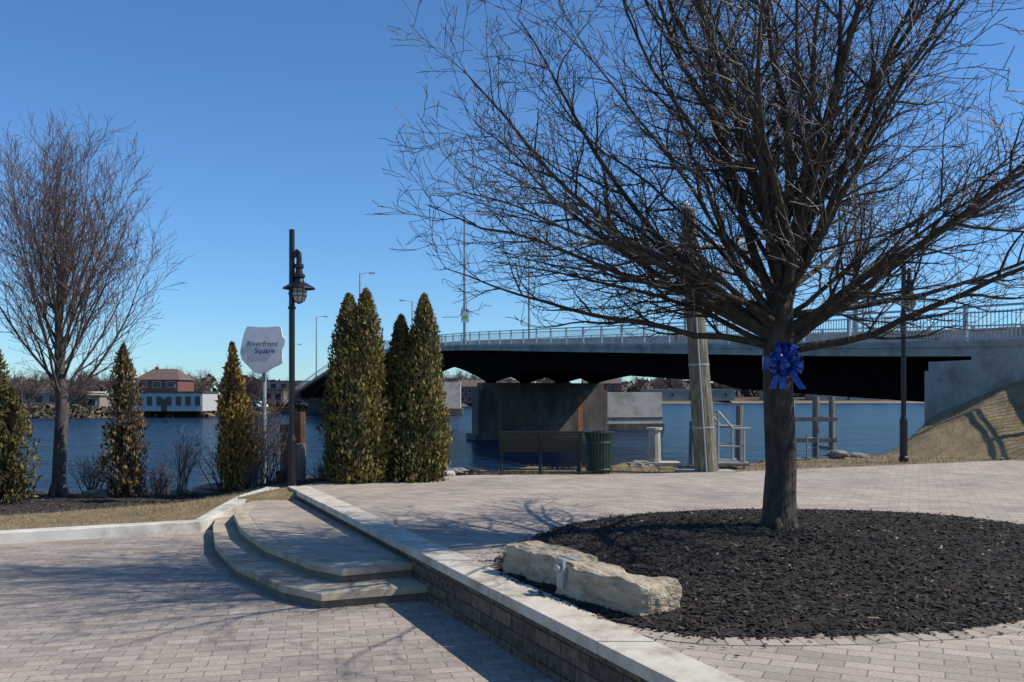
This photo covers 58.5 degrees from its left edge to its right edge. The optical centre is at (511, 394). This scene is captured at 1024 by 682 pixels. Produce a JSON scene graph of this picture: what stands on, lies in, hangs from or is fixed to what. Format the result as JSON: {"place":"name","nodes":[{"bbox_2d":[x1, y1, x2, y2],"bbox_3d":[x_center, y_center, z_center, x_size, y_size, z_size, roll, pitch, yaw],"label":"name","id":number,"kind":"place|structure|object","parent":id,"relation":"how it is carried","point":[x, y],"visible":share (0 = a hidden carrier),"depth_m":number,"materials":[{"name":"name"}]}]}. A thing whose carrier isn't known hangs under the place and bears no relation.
{"place":"outdoors","nodes":[
{"label":"outdoors","id":0,"kind":"place"},
{"bbox_2d":[0,530,553,681],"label":"plaza pavement","id":1,"kind":"structure","parent":0,"point":[185,607],"depth_m":8.22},
{"bbox_2d":[288,486,743,681],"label":"retaining wall","id":2,"kind":"structure","parent":1,"relation":"on","point":[552,639],"depth_m":7.22,"materials":[{"name":"stone"}]},
{"bbox_2d":[17,403,924,492],"bbox_3d":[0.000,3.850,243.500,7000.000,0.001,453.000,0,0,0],"label":"river water","id":3,"kind":"structure","parent":0,"point":[868,428],"depth_m":77.16,"materials":[{"name":"blue liquid"}]},
{"bbox_2d":[689,421,693,465],"bbox_3d":[5.154,2.899,26.200,0.196,4.302,0.198,0,0,0],"label":"wooden piling","id":4,"kind":"object","parent":3,"relation":"in","point":[691,458],"visible":0.31,"depth_m":26.13,"materials":[{"name":"grey wood"}]},
{"bbox_2d":[713,413,715,436],"bbox_3d":[6.003,2.799,27.400,0.215,4.502,0.220,0,0,0],"label":"wooden piling","id":5,"kind":"object","parent":3,"relation":"in","point":[714,414],"visible":0.14,"depth_m":27.34,"materials":[{"name":"grey wood"}]},
{"bbox_2d":[735,405,742,461],"bbox_3d":[6.403,2.674,25.800,0.215,4.751,0.220,0,0,0],"label":"wooden piling","id":6,"kind":"object","parent":3,"relation":"in","point":[739,432],"visible":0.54,"depth_m":25.72,"materials":[{"name":"grey wood"}]},
{"bbox_2d":[794,397,836,460],"bbox_3d":[8.640,2.550,27.027,1.391,5.000,1.945,0,0,0],"label":"dock piling frame","id":7,"kind":"object","parent":3,"relation":"in","point":[815,419],"visible":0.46,"depth_m":26.22,"materials":[{"name":"grey wood"}]},
{"bbox_2d":[0,380,1023,529],"bbox_3d":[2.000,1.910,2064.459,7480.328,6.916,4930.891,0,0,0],"label":"ground","id":8,"kind":"structure","parent":0,"point":[921,448],"depth_m":23.88,"materials":[{"name":"brown plant"}]},
{"bbox_2d":[0,349,42,503],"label":"arborvitae","id":9,"kind":"object","parent":8,"relation":"on","point":[13,471],"visible":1,"depth_m":16.71,"materials":[{"name":"green plant"}]},
{"bbox_2d":[12,381,53,403],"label":"grey house","id":10,"kind":"structure","parent":8,"relation":"on","point":[26,399],"depth_m":192.07,"materials":[{"name":"beige"}]},
{"bbox_2d":[32,391,106,405],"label":"storage building","id":11,"kind":"structure","parent":8,"relation":"on","point":[41,400],"depth_m":182.00,"materials":[{"name":"beige"}]},
{"bbox_2d":[56,451,111,493],"bbox_3d":[-8.306,1.533,18.025,0.951,0.907,0.996,0,0,0],"label":"bare shrub","id":12,"kind":"object","parent":8,"relation":"on","point":[87,473],"visible":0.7,"depth_m":17.94,"materials":[{"name":"brown plant"}]},
{"bbox_2d":[68,395,114,407],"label":"boat shed","id":13,"kind":"object","parent":8,"relation":"on","point":[98,400],"visible":0.55,"depth_m":168.50,"materials":[{"name":"beige"}]},
{"bbox_2d":[76,489,115,496],"bbox_3d":[-8.069,1.938,17.919,0.737,0.245,0.568,0,0,0],"label":"shore boulder","id":14,"kind":"object","parent":8,"relation":"on","point":[96,492],"visible":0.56,"depth_m":17.70,"materials":[{"name":"grey stone"}]},
{"bbox_2d":[0,104,192,495],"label":"bare ornamental tree","id":15,"kind":"object","parent":8,"relation":"on","point":[64,259],"visible":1,"depth_m":17.97,"materials":[{"name":"brown plant"}]},
{"bbox_2d":[97,342,150,496],"bbox_3d":[-7.524,0.488,17.807,0.966,3.063,1.041,0,0,0],"label":"arborvitae","id":16,"kind":"object","parent":8,"relation":"on","point":[128,482],"visible":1,"depth_m":17.68,"materials":[{"name":"green plant"}]},
{"bbox_2d":[0,487,279,543],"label":"concrete curb","id":17,"kind":"structure","parent":8,"relation":"on","point":[204,522],"depth_m":13.57,"materials":[{"name":"grey concrete"}]},
{"bbox_2d":[0,363,301,407],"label":"distant bare trees","id":18,"kind":"object","parent":8,"relation":"on","point":[91,385],"visible":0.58,"depth_m":190.57,"materials":[{"name":"brown plant"}]},
{"bbox_2d":[145,460,177,495],"bbox_3d":[-6.995,1.634,18.089,0.651,0.742,0.991,0,0,-11],"label":"bare shrub","id":19,"kind":"object","parent":8,"relation":"on","point":[159,482],"visible":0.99,"depth_m":18.12,"materials":[{"name":"brown plant"}]},
{"bbox_2d":[21,402,307,417],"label":"bank brush","id":20,"kind":"object","parent":8,"relation":"on","point":[50,410],"visible":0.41,"depth_m":155.76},
{"bbox_2d":[134,367,194,390],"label":"brick house","id":21,"kind":"structure","parent":8,"relation":"on","point":[156,379],"depth_m":178.11,"materials":[{"name":"brown"}]},
{"bbox_2d":[126,391,218,410],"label":"marina building","id":22,"kind":"structure","parent":8,"relation":"on","point":[178,401],"depth_m":154.50,"materials":[{"name":"white"}]},
{"bbox_2d":[170,489,195,495],"bbox_3d":[-6.479,1.965,18.201,0.614,0.190,0.406,0,0,0],"label":"shore boulder","id":23,"kind":"object","parent":8,"relation":"on","point":[189,492],"visible":0.5,"depth_m":18.05,"materials":[{"name":"grey stone"}]},
{"bbox_2d":[159,415,207,496],"bbox_3d":[-6.396,1.182,17.919,0.992,1.620,1.091,0,0,-38],"label":"bare shrub","id":24,"kind":"object","parent":8,"relation":"on","point":[184,461],"visible":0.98,"depth_m":17.84,"materials":[{"name":"brown plant"}]},
{"bbox_2d":[191,483,227,494],"bbox_3d":[-5.911,1.915,18.307,0.880,0.326,0.888,0,0,45],"label":"shore boulder","id":25,"kind":"object","parent":8,"relation":"on","point":[202,489],"visible":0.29,"depth_m":18.06,"materials":[{"name":"grey stone"}]},
{"bbox_2d":[181,432,246,491],"bbox_3d":[-5.773,1.274,17.919,1.201,1.290,1.221,0,0,-34],"label":"bare shrub","id":26,"kind":"object","parent":8,"relation":"on","point":[220,484],"visible":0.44,"depth_m":17.89,"materials":[{"name":"brown plant"}]},
{"bbox_2d":[212,341,259,490],"bbox_3d":[-5.375,0.420,17.843,0.914,2.957,1.039,0,0,0],"label":"arborvitae","id":27,"kind":"object","parent":8,"relation":"on","point":[233,404],"visible":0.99,"depth_m":17.65,"materials":[{"name":"green plant"}]},
{"bbox_2d":[0,471,474,514],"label":"shore bed mulch chips","id":28,"kind":"object","parent":8,"relation":"on","point":[136,499],"visible":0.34,"depth_m":17.18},
{"bbox_2d":[214,389,288,485],"bbox_3d":[-5.037,0.790,18.094,1.622,2.059,1.313,0,0,0],"label":"bare shrub","id":29,"kind":"object","parent":8,"relation":"on","point":[261,440],"visible":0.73,"depth_m":17.95,"materials":[{"name":"brown plant"}]},
{"bbox_2d":[238,458,265,488],"bbox_3d":[-4.964,1.512,17.683,0.572,0.590,0.834,0,0,0],"label":"bare shrub","id":30,"kind":"object","parent":8,"relation":"on","point":[253,480],"visible":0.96,"depth_m":17.52,"materials":[{"name":"brown plant"}]},
{"bbox_2d":[250,404,261,410],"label":"parked car","id":31,"kind":"object","parent":8,"relation":"on","point":[259,405],"visible":0.26,"depth_m":179.10,"materials":[{"name":"grey paint"}]},
{"bbox_2d":[240,326,285,483],"bbox_3d":[-5.012,0.285,18.440,0.911,3.330,0.150,0,0,0],"label":"riverfront sign","id":32,"kind":"object","parent":8,"relation":"on","point":[261,350],"visible":1,"depth_m":18.38,"materials":[{"name":"white metal"}]},
{"bbox_2d":[248,389,288,404],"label":"storage building","id":33,"kind":"structure","parent":8,"relation":"on","point":[276,395],"depth_m":198.00,"materials":[{"name":"beige"}]},
{"bbox_2d":[248,381,308,388],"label":"commercial building","id":34,"kind":"structure","parent":8,"relation":"on","point":[275,384],"depth_m":235.00,"materials":[{"name":"beige"}]},
{"bbox_2d":[248,403,310,483],"bbox_3d":[-4.712,0.893,18.395,1.436,1.756,1.408,0,0,-29],"label":"bare shrub","id":35,"kind":"object","parent":8,"relation":"on","point":[276,454],"visible":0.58,"depth_m":18.27,"materials":[{"name":"brown plant"}]},
{"bbox_2d":[276,470,286,481],"bbox_3d":[-4.599,1.820,18.203,0.215,0.664,0.210,0,0,0],"label":"mooring piling","id":36,"kind":"object","parent":8,"relation":"on","point":[281,475],"visible":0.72,"depth_m":18.12,"materials":[{"name":"wood"}]},
{"bbox_2d":[280,424,288,472],"bbox_3d":[-4.649,1.375,18.703,0.215,1.553,0.210,0,0,0],"label":"mooring piling","id":37,"kind":"object","parent":8,"relation":"on","point":[282,464],"visible":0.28,"depth_m":18.61,"materials":[{"name":"brown wood"}]},
{"bbox_2d":[282,229,314,486],"bbox_3d":[-3.890,-0.620,16.700,0.590,4.800,0.590,0,0,0],"label":"street lamp","id":38,"kind":"object","parent":8,"relation":"on","point":[297,287],"visible":0.97,"depth_m":16.65,"materials":[{"name":"black metal"}]},
{"bbox_2d":[295,412,305,442],"bbox_3d":[-4.320,1.250,18.604,0.256,1.803,0.251,0,0,0],"label":"mooring piling","id":39,"kind":"object","parent":8,"relation":"on","point":[300,422],"visible":0.42,"depth_m":18.50,"materials":[{"name":"wood"}]},
{"bbox_2d":[297,443,305,479],"bbox_3d":[-4.219,1.559,18.204,0.235,1.184,0.230,0,0,0],"label":"mooring piling","id":40,"kind":"object","parent":8,"relation":"on","point":[301,460],"visible":0.49,"depth_m":18.10,"materials":[{"name":"grey concrete"}]},
{"bbox_2d":[296,401,307,405],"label":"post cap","id":41,"kind":"object","parent":8,"relation":"on","point":[302,403],"visible":0.45,"depth_m":207.06,"materials":[{"name":"black metal"}]},
{"bbox_2d":[305,459,327,479],"bbox_3d":[-3.678,1.459,17.890,0.501,0.422,0.678,0,0,40],"label":"bare shrub","id":42,"kind":"object","parent":8,"relation":"on","point":[320,472],"visible":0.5,"depth_m":17.84,"materials":[{"name":"brown plant"}]},
{"bbox_2d":[213,500,426,607],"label":"stone steps","id":43,"kind":"structure","parent":8,"relation":"on","point":[297,551],"depth_m":10.35,"materials":[{"name":"grey stone"}]},
{"bbox_2d":[6,371,804,397],"bbox_3d":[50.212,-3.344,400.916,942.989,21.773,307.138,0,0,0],"label":"distant woodland","id":44,"kind":"object","parent":8,"relation":"on","point":[630,387],"visible":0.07,"depth_m":521.35,"materials":[{"name":"brown plant"}]},
{"bbox_2d":[383,292,454,482],"bbox_3d":[-1.865,0.002,17.706,1.448,4.002,1.438,0,0,-30],"label":"arborvitae","id":45,"kind":"object","parent":8,"relation":"on","point":[419,452],"visible":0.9,"depth_m":17.42,"materials":[{"name":"green plant"}]},
{"bbox_2d":[444,471,454,475],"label":"flat stone slab","id":46,"kind":"structure","parent":8,"relation":"on","point":[450,473],"depth_m":18.59,"materials":[{"name":"stone"}]},
{"bbox_2d":[440,382,462,414],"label":"old bridge pier","id":47,"kind":"structure","parent":8,"relation":"on","point":[453,397],"depth_m":178.66,"materials":[{"name":"concrete"}]},
{"bbox_2d":[442,467,469,474],"bbox_3d":[-1.193,1.644,19.393,0.617,0.202,0.426,0,0,0],"label":"shore boulder","id":48,"kind":"object","parent":8,"relation":"on","point":[459,471],"visible":0.47,"depth_m":19.29,"materials":[{"name":"grey stone"}]},
{"bbox_2d":[458,379,496,403],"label":"red brick building","id":49,"kind":"structure","parent":8,"relation":"on","point":[468,386],"depth_m":315.00,"materials":[{"name":"brown"}]},
{"bbox_2d":[441,369,517,382],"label":"distant bare trees","id":50,"kind":"object","parent":8,"relation":"on","point":[458,376],"visible":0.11,"depth_m":338.60,"materials":[{"name":"brown plant"}]},
{"bbox_2d":[499,431,582,472],"bbox_3d":[0.610,1.209,19.530,1.780,0.892,0.680,0,0,0],"label":"park bench","id":51,"kind":"object","parent":8,"relation":"on","point":[540,438],"visible":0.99,"depth_m":19.30,"materials":[{"name":"green paint"}]},
{"bbox_2d":[583,431,614,472],"bbox_3d":[1.860,1.212,19.550,0.670,0.875,0.670,0,0,0],"label":"litter bin","id":52,"kind":"object","parent":8,"relation":"on","point":[598,445],"visible":0.99,"depth_m":19.32,"materials":[{"name":"green metal"}]},
{"bbox_2d":[581,378,620,391],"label":"red barn building","id":53,"kind":"structure","parent":8,"relation":"on","point":[612,385],"depth_m":406.00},
{"bbox_2d":[608,392,663,429],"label":"old bridge pier","id":54,"kind":"structure","parent":8,"relation":"on","point":[634,410],"depth_m":100.30,"materials":[{"name":"concrete"}]},
{"bbox_2d":[627,461,653,466],"bbox_3d":[2.995,1.651,21.410,0.686,0.220,0.497,0,0,0],"label":"shore boulder","id":55,"kind":"object","parent":8,"relation":"on","point":[642,463],"visible":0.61,"depth_m":21.26,"materials":[{"name":"grey stone"}]},
{"bbox_2d":[498,376,799,397],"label":"distant bare trees","id":56,"kind":"object","parent":8,"relation":"on","point":[677,384],"visible":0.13,"depth_m":498.70,"materials":[{"name":"brown plant"}]},
{"bbox_2d":[633,427,680,466],"bbox_3d":[3.550,1.420,22.300,1.100,1.260,0.800,0,0,0],"label":"concrete mooring post","id":57,"kind":"object","parent":8,"relation":"on","point":[654,450],"visible":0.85,"depth_m":22.06,"materials":[{"name":"white concrete"}]},
{"bbox_2d":[295,302,1023,439],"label":"river bridge","id":58,"kind":"structure","parent":8,"relation":"on","point":[947,372],"depth_m":48.31,"materials":[{"name":"concrete"}]},
{"bbox_2d":[315,316,327,377],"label":"bridge street light","id":59,"kind":"object","parent":58,"relation":"on","point":[316,344],"visible":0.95,"depth_m":179.92,"materials":[{"name":"grey metal"}]},
{"bbox_2d":[359,272,374,297],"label":"bridge street light","id":60,"kind":"object","parent":58,"relation":"on","point":[360,280],"visible":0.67,"depth_m":133.98,"materials":[{"name":"grey metal"}]},
{"bbox_2d":[399,300,412,323],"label":"bridge street light","id":61,"kind":"object","parent":58,"relation":"on","point":[412,307],"visible":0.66,"depth_m":153.87,"materials":[{"name":"grey metal"}]},
{"bbox_2d":[461,309,468,344],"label":"route sign","id":62,"kind":"object","parent":58,"relation":"attached to","point":[465,316],"visible":0.96,"depth_m":82.33,"materials":[{"name":"white metal"}]},
{"bbox_2d":[463,212,486,344],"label":"bridge street light","id":63,"kind":"object","parent":58,"relation":"on","point":[464,258],"visible":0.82,"depth_m":82.94,"materials":[{"name":"grey metal"}]},
{"bbox_2d":[510,256,529,338],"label":"bridge street light","id":64,"kind":"object","parent":58,"relation":"on","point":[528,302],"visible":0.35,"depth_m":100.85,"materials":[{"name":"grey metal"}]},
{"bbox_2d":[845,150,857,331],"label":"bridge street light","id":65,"kind":"object","parent":58,"relation":"on","point":[853,256],"visible":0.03,"depth_m":51.37,"materials":[{"name":"grey metal"}]},
{"bbox_2d":[858,283,864,342],"bbox_3d":[13.900,-3.151,36.178,0.420,2.500,0.124,0,0,0],"label":"street light","id":66,"kind":"object","parent":58,"relation":"on","point":[862,321],"visible":0.17,"depth_m":36.16,"materials":[{"name":"black paint"}]},
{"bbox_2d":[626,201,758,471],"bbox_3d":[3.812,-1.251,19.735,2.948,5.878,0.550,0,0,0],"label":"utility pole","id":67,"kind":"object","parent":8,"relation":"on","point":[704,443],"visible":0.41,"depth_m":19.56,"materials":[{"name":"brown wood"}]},
{"bbox_2d":[675,469,736,472],"bbox_3d":[4.200,1.669,19.850,1.200,0.062,0.700,0,0,0],"label":"concrete pad","id":68,"kind":"object","parent":8,"relation":"on","point":[693,471],"visible":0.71,"depth_m":19.80,"materials":[{"name":"grey concrete"}]},
{"bbox_2d":[713,410,750,469],"bbox_3d":[4.925,1.046,21.050,0.850,1.408,1.200,0,0,0],"label":"gangway railing","id":69,"kind":"object","parent":8,"relation":"on","point":[732,461],"visible":0.66,"depth_m":20.48,"materials":[{"name":"grey metal"}]},
{"bbox_2d":[759,390,762,399],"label":"beige house","id":70,"kind":"structure","parent":8,"relation":"on","point":[760,394],"depth_m":452.54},
{"bbox_2d":[822,450,848,457],"bbox_3d":[8.581,1.572,24.216,0.673,0.230,0.436,0,0,25],"label":"shore boulder","id":71,"kind":"object","parent":8,"relation":"on","point":[837,453],"visible":1,"depth_m":24.06,"materials":[{"name":"grey stone"}]},
{"bbox_2d":[805,394,882,399],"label":"warehouse building","id":72,"kind":"structure","parent":8,"relation":"on","point":[810,396],"depth_m":448.00,"materials":[{"name":"beige"}]},
{"bbox_2d":[846,452,869,457],"bbox_3d":[9.266,1.638,24.510,0.585,0.189,0.514,0,0,40],"label":"shore boulder","id":73,"kind":"object","parent":8,"relation":"on","point":[857,454],"visible":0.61,"depth_m":24.35,"materials":[{"name":"grey stone"}]},
{"bbox_2d":[899,263,920,461],"bbox_3d":[9.820,-0.942,22.600,0.637,5.184,0.637,0,0,0],"label":"street lamp","id":74,"kind":"object","parent":8,"relation":"on","point":[903,457],"visible":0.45,"depth_m":22.55,"materials":[{"name":"black metal"}]},
{"bbox_2d":[0,0,1023,394],"label":"sky","id":75,"kind":"structure","parent":0,"point":[257,121],"materials":[{"name":"blue"}]},
{"bbox_2d":[302,460,1023,681],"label":"terrace pavement","id":76,"kind":"structure","parent":0,"point":[478,515],"depth_m":13.64,"materials":[{"name":"stone"}]},
{"bbox_2d":[316,287,394,483],"bbox_3d":[-2.948,-0.192,17.337,1.566,3.735,1.515,0,0,0],"label":"arborvitae","id":77,"kind":"object","parent":76,"relation":"on","point":[355,425],"visible":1,"depth_m":17.07,"materials":[{"name":"green plant"}]},
{"bbox_2d":[505,538,598,587],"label":"limestone block","id":78,"kind":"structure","parent":76,"relation":"on","point":[532,558],"depth_m":8.03,"materials":[{"name":"beige stone"}]},
{"bbox_2d":[556,557,675,617],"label":"limestone block","id":79,"kind":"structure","parent":76,"relation":"on","point":[628,590],"depth_m":6.94,"materials":[{"name":"beige stone"}]},
{"bbox_2d":[553,555,580,588],"bbox_3d":[0.421,1.450,7.449,0.183,0.241,0.240,0,0,-27],"label":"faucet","id":80,"kind":"object","parent":79,"relation":"attached to","point":[559,567],"visible":1,"depth_m":7.39,"materials":[{"name":"silver metal"}]},
{"bbox_2d":[463,507,1023,656],"bbox_3d":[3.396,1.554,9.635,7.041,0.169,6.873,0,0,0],"label":"mulch bed","id":81,"kind":"object","parent":76,"relation":"on","point":[822,616],"visible":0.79,"depth_m":7.92,"materials":[{"name":"black wood"}]},
{"bbox_2d":[365,0,1023,530],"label":"bare maple tree","id":82,"kind":"object","parent":81,"relation":"on","point":[789,248],"visible":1,"depth_m":9.99,"materials":[{"name":"brown plant"}]},
{"bbox_2d":[762,342,805,388],"bbox_3d":[3.060,-0.324,10.347,0.420,0.527,0.578,0,0,0],"label":"blue ribbon bow","id":83,"kind":"object","parent":82,"relation":"attached to","point":[782,363],"visible":1,"depth_m":10.15,"materials":[{"name":"blue fabric"}]},
{"bbox_2d":[480,508,1023,645],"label":"paver edging","id":84,"kind":"object","parent":76,"relation":"on","point":[975,631],"visible":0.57,"depth_m":6.22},
{"bbox_2d":[640,389,734,400],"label":"warehouse building","id":85,"kind":"structure","parent":0,"point":[684,394],"depth_m":431.00,"materials":[{"name":"beige"}]}
]}

